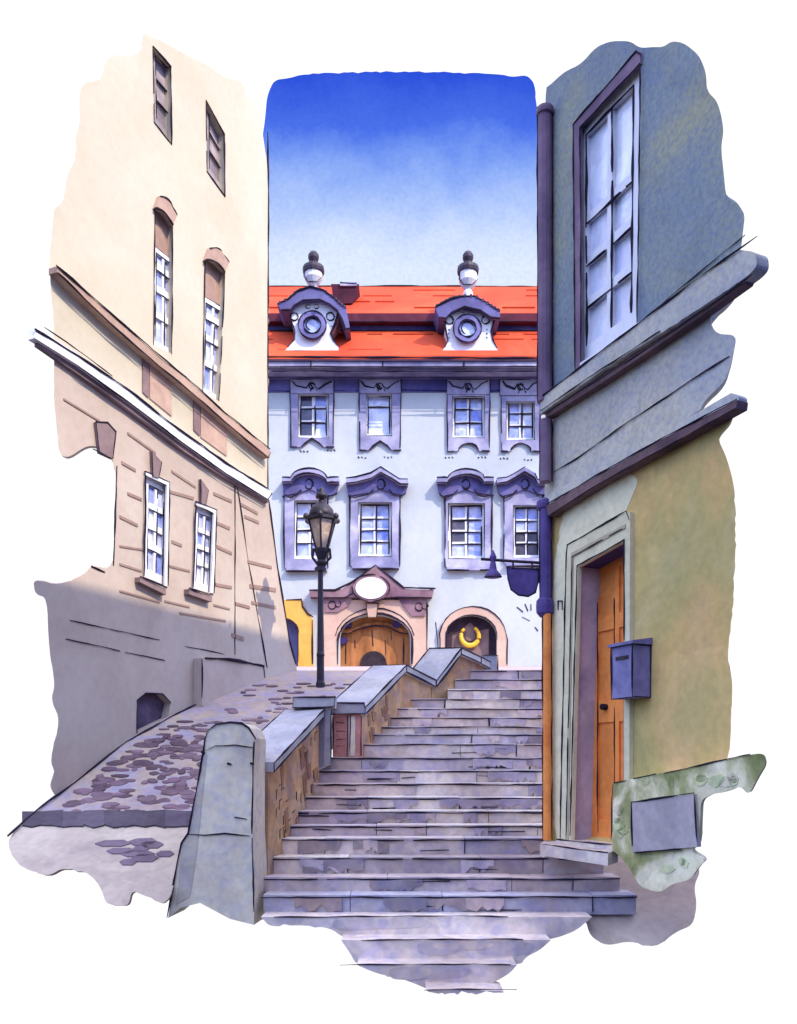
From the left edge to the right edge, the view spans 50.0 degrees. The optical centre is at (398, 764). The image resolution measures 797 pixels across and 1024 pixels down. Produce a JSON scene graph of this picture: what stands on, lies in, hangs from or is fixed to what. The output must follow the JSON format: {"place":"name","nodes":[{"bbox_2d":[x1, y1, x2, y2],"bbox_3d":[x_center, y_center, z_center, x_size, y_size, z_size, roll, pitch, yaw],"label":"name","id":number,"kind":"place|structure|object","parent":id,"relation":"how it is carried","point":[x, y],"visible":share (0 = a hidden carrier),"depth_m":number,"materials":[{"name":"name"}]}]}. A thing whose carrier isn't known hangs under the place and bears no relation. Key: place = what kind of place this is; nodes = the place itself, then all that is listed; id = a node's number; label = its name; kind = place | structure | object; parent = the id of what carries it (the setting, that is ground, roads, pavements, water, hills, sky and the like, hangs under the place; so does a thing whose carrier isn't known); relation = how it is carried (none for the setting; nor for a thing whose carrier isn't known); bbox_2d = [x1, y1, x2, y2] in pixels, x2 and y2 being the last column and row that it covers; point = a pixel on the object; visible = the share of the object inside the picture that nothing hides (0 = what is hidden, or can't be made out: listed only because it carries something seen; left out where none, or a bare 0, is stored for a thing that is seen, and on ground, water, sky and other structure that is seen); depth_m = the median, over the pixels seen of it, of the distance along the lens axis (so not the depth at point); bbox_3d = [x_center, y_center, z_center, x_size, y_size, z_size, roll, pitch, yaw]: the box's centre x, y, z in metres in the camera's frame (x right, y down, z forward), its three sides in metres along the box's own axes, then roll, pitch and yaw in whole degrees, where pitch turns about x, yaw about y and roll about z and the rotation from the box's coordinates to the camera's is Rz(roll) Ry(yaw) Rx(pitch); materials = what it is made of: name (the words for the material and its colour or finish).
{"place":"outdoors","nodes":[
{"label":"outdoors","id":0,"kind":"place"},
{"bbox_2d":[9,825,187,905],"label":"pavement","id":1,"kind":"structure","parent":0,"point":[121,866],"depth_m":9.62,"materials":[{"name":"stone"}]},
{"bbox_2d":[22,809,190,828],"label":"kerb","id":2,"kind":"structure","parent":1,"relation":"on","point":[165,819],"depth_m":10.41,"materials":[{"name":"stone"}]},
{"bbox_2d":[7,680,354,836],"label":"path","id":3,"kind":"structure","parent":0,"point":[155,766],"depth_m":11.80,"materials":[{"name":"stone"}]},
{"bbox_2d":[28,33,296,794],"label":"cream house","id":4,"kind":"structure","parent":3,"relation":"on","point":[156,349],"depth_m":12.98,"materials":[{"name":"paint"}]},
{"bbox_2d":[135,471,170,594],"bbox_3d":[-3.658,-3.433,12.702,0.259,1.763,0.795,0,0,24],"label":"window","id":5,"kind":"structure","parent":4,"relation":"in","point":[155,558],"depth_m":12.84,"materials":[{"name":"white paint"}]},
{"bbox_2d":[152,46,172,144],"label":"window","id":6,"kind":"structure","parent":4,"relation":"in","point":[159,88],"depth_m":13.03,"materials":[{"name":"black"}]},
{"bbox_2d":[152,196,177,353],"bbox_3d":[-3.577,-7.416,12.982,0.225,2.331,0.605,0,0,23],"label":"window","id":7,"kind":"structure","parent":4,"relation":"in","point":[163,204],"depth_m":13.02,"materials":[{"name":"white paint"}]},
{"bbox_2d":[184,501,216,601],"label":"window","id":8,"kind":"structure","parent":4,"relation":"in","point":[202,570],"depth_m":13.92,"materials":[{"name":"white paint"}]},
{"bbox_2d":[206,100,225,196],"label":"window","id":9,"kind":"structure","parent":4,"relation":"in","point":[213,166],"depth_m":14.26,"materials":[{"name":"black"}]},
{"bbox_2d":[203,247,229,400],"bbox_3d":[-3.053,-7.292,14.164,0.227,2.535,0.759,0,0,24],"label":"window","id":10,"kind":"structure","parent":4,"relation":"in","point":[214,254],"depth_m":14.16,"materials":[{"name":"white paint"}]},
{"bbox_2d":[303,487,339,687],"bbox_3d":[-1.312,-3.019,14.600,0.608,3.457,0.687,0,0,0],"label":"street lamp","id":11,"kind":"object","parent":3,"relation":"on","point":[322,519],"visible":0.99,"depth_m":14.52,"materials":[{"name":"black metal"}]},
{"bbox_2d":[263,71,536,285],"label":"sky","id":12,"kind":"structure","parent":0,"point":[403,178],"depth_m":38.00,"materials":[{"name":"blue"}]},
{"bbox_2d":[264,666,541,679],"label":"street","id":13,"kind":"structure","parent":0,"point":[332,672],"depth_m":16.26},
{"bbox_2d":[268,250,544,665],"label":"baroque townhouse","id":14,"kind":"structure","parent":13,"relation":"on","point":[404,426],"depth_m":30.00,"materials":[{"name":"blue paint"}]},
{"bbox_2d":[282,467,339,571],"bbox_3d":[-3.066,-8.524,29.943,2.005,3.619,0.654,0,0,0],"label":"window","id":15,"kind":"structure","parent":14,"relation":"in","point":[303,484],"depth_m":29.93,"materials":[{"name":"white paint"}]},
{"bbox_2d":[289,393,334,447],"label":"window","id":16,"kind":"structure","parent":14,"relation":"in","point":[312,417],"depth_m":30.17,"materials":[{"name":"white paint"}]},
{"bbox_2d":[340,616,409,665],"bbox_3d":[-0.828,-4.297,30.218,2.609,2.024,0.245,0,0,0],"label":"door","id":17,"kind":"structure","parent":14,"relation":"in","point":[366,641],"depth_m":30.26,"materials":[{"name":"brown wood"}]},
{"bbox_2d":[346,466,407,569],"bbox_3d":[-0.746,-8.581,29.946,2.175,3.580,0.648,0,0,0],"label":"window","id":18,"kind":"structure","parent":14,"relation":"in","point":[374,529],"depth_m":29.93,"materials":[{"name":"white paint"}]},
{"bbox_2d":[358,393,400,450],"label":"window","id":19,"kind":"structure","parent":14,"relation":"in","point":[379,417],"depth_m":29.94,"materials":[{"name":"white paint"}]},
{"bbox_2d":[437,468,493,570],"bbox_3d":[2.332,-8.536,29.942,2.007,3.554,0.656,0,0,0],"label":"window","id":20,"kind":"structure","parent":14,"relation":"in","point":[468,528],"depth_m":29.93,"materials":[{"name":"white paint"}]},
{"bbox_2d":[446,394,490,451],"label":"window","id":21,"kind":"structure","parent":14,"relation":"in","point":[465,416],"depth_m":30.17,"materials":[{"name":"white paint"}]},
{"bbox_2d":[439,606,507,665],"bbox_3d":[2.616,-4.406,30.088,2.422,2.311,0.503,0,0,0],"label":"arched doorway","id":22,"kind":"structure","parent":14,"relation":"in","point":[476,635],"depth_m":30.11,"materials":[{"name":"pink stone"}]},
{"bbox_2d":[496,466,544,566],"bbox_3d":[4.283,-8.624,29.942,1.736,3.470,0.656,0,0,0],"label":"window","id":23,"kind":"structure","parent":14,"relation":"in","point":[523,487],"depth_m":29.93,"materials":[{"name":"white paint"}]},
{"bbox_2d":[501,396,540,451],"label":"window","id":24,"kind":"structure","parent":14,"relation":"in","point":[517,420],"depth_m":30.16,"materials":[{"name":"white paint"}]},
{"bbox_2d":[586,855,698,945],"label":"pavement","id":25,"kind":"structure","parent":0,"point":[659,917],"depth_m":9.28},
{"bbox_2d":[261,670,636,994],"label":"stone staircase","id":26,"kind":"structure","parent":25,"relation":"on","point":[483,887],"depth_m":9.81,"materials":[{"name":"grey stone"}]},
{"bbox_2d":[167,647,498,924],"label":"parapet wall","id":27,"kind":"structure","parent":26,"relation":"on","point":[254,788],"depth_m":9.64,"materials":[{"name":"stone"}]},
{"bbox_2d":[540,41,768,854],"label":"grey house","id":28,"kind":"structure","parent":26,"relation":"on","point":[657,271],"depth_m":8.59,"materials":[{"name":"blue paint"}]},
{"bbox_2d":[536,102,553,839],"bbox_3d":[1.704,-3.392,9.944,0.210,8.522,0.210,0,0,0],"label":"drainpipe","id":29,"kind":"object","parent":28,"relation":"attached to","point":[544,363],"visible":0.95,"depth_m":9.88,"materials":[{"name":"metal"}]},
{"bbox_2d":[481,550,538,596],"bbox_3d":[1.327,-2.237,10.000,0.727,0.555,0.211,0,0,0],"label":"shop sign","id":30,"kind":"object","parent":29,"relation":"attached to","point":[523,582],"visible":0.97,"depth_m":10.00,"materials":[{"name":"purple metal"}]},
{"bbox_2d":[572,50,641,369],"bbox_3d":[2.253,-5.759,9.066,0.227,2.869,1.145,0,0,-25],"label":"window","id":31,"kind":"structure","parent":28,"relation":"in","point":[612,137],"depth_m":9.14,"materials":[{"name":"white paint"}]},
{"bbox_2d":[591,556,623,837],"bbox_3d":[2.382,-0.731,9.354,0.130,3.199,0.888,0,0,-25],"label":"door","id":32,"kind":"structure","parent":28,"relation":"in","point":[608,721],"depth_m":9.53,"materials":[{"name":"orange paint"}]},
{"bbox_2d":[608,638,652,699],"bbox_3d":[2.318,-0.957,8.553,0.258,0.600,0.377,0,0,-25],"label":"letter box","id":33,"kind":"object","parent":28,"relation":"attached to","point":[630,667],"visible":1,"depth_m":8.44,"materials":[{"name":"blue"}]},
{"bbox_2d":[611,754,766,891],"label":"mossy wall","id":34,"kind":"structure","parent":25,"relation":"on","point":[656,827],"depth_m":7.98,"materials":[{"name":"stone"}]}
]}

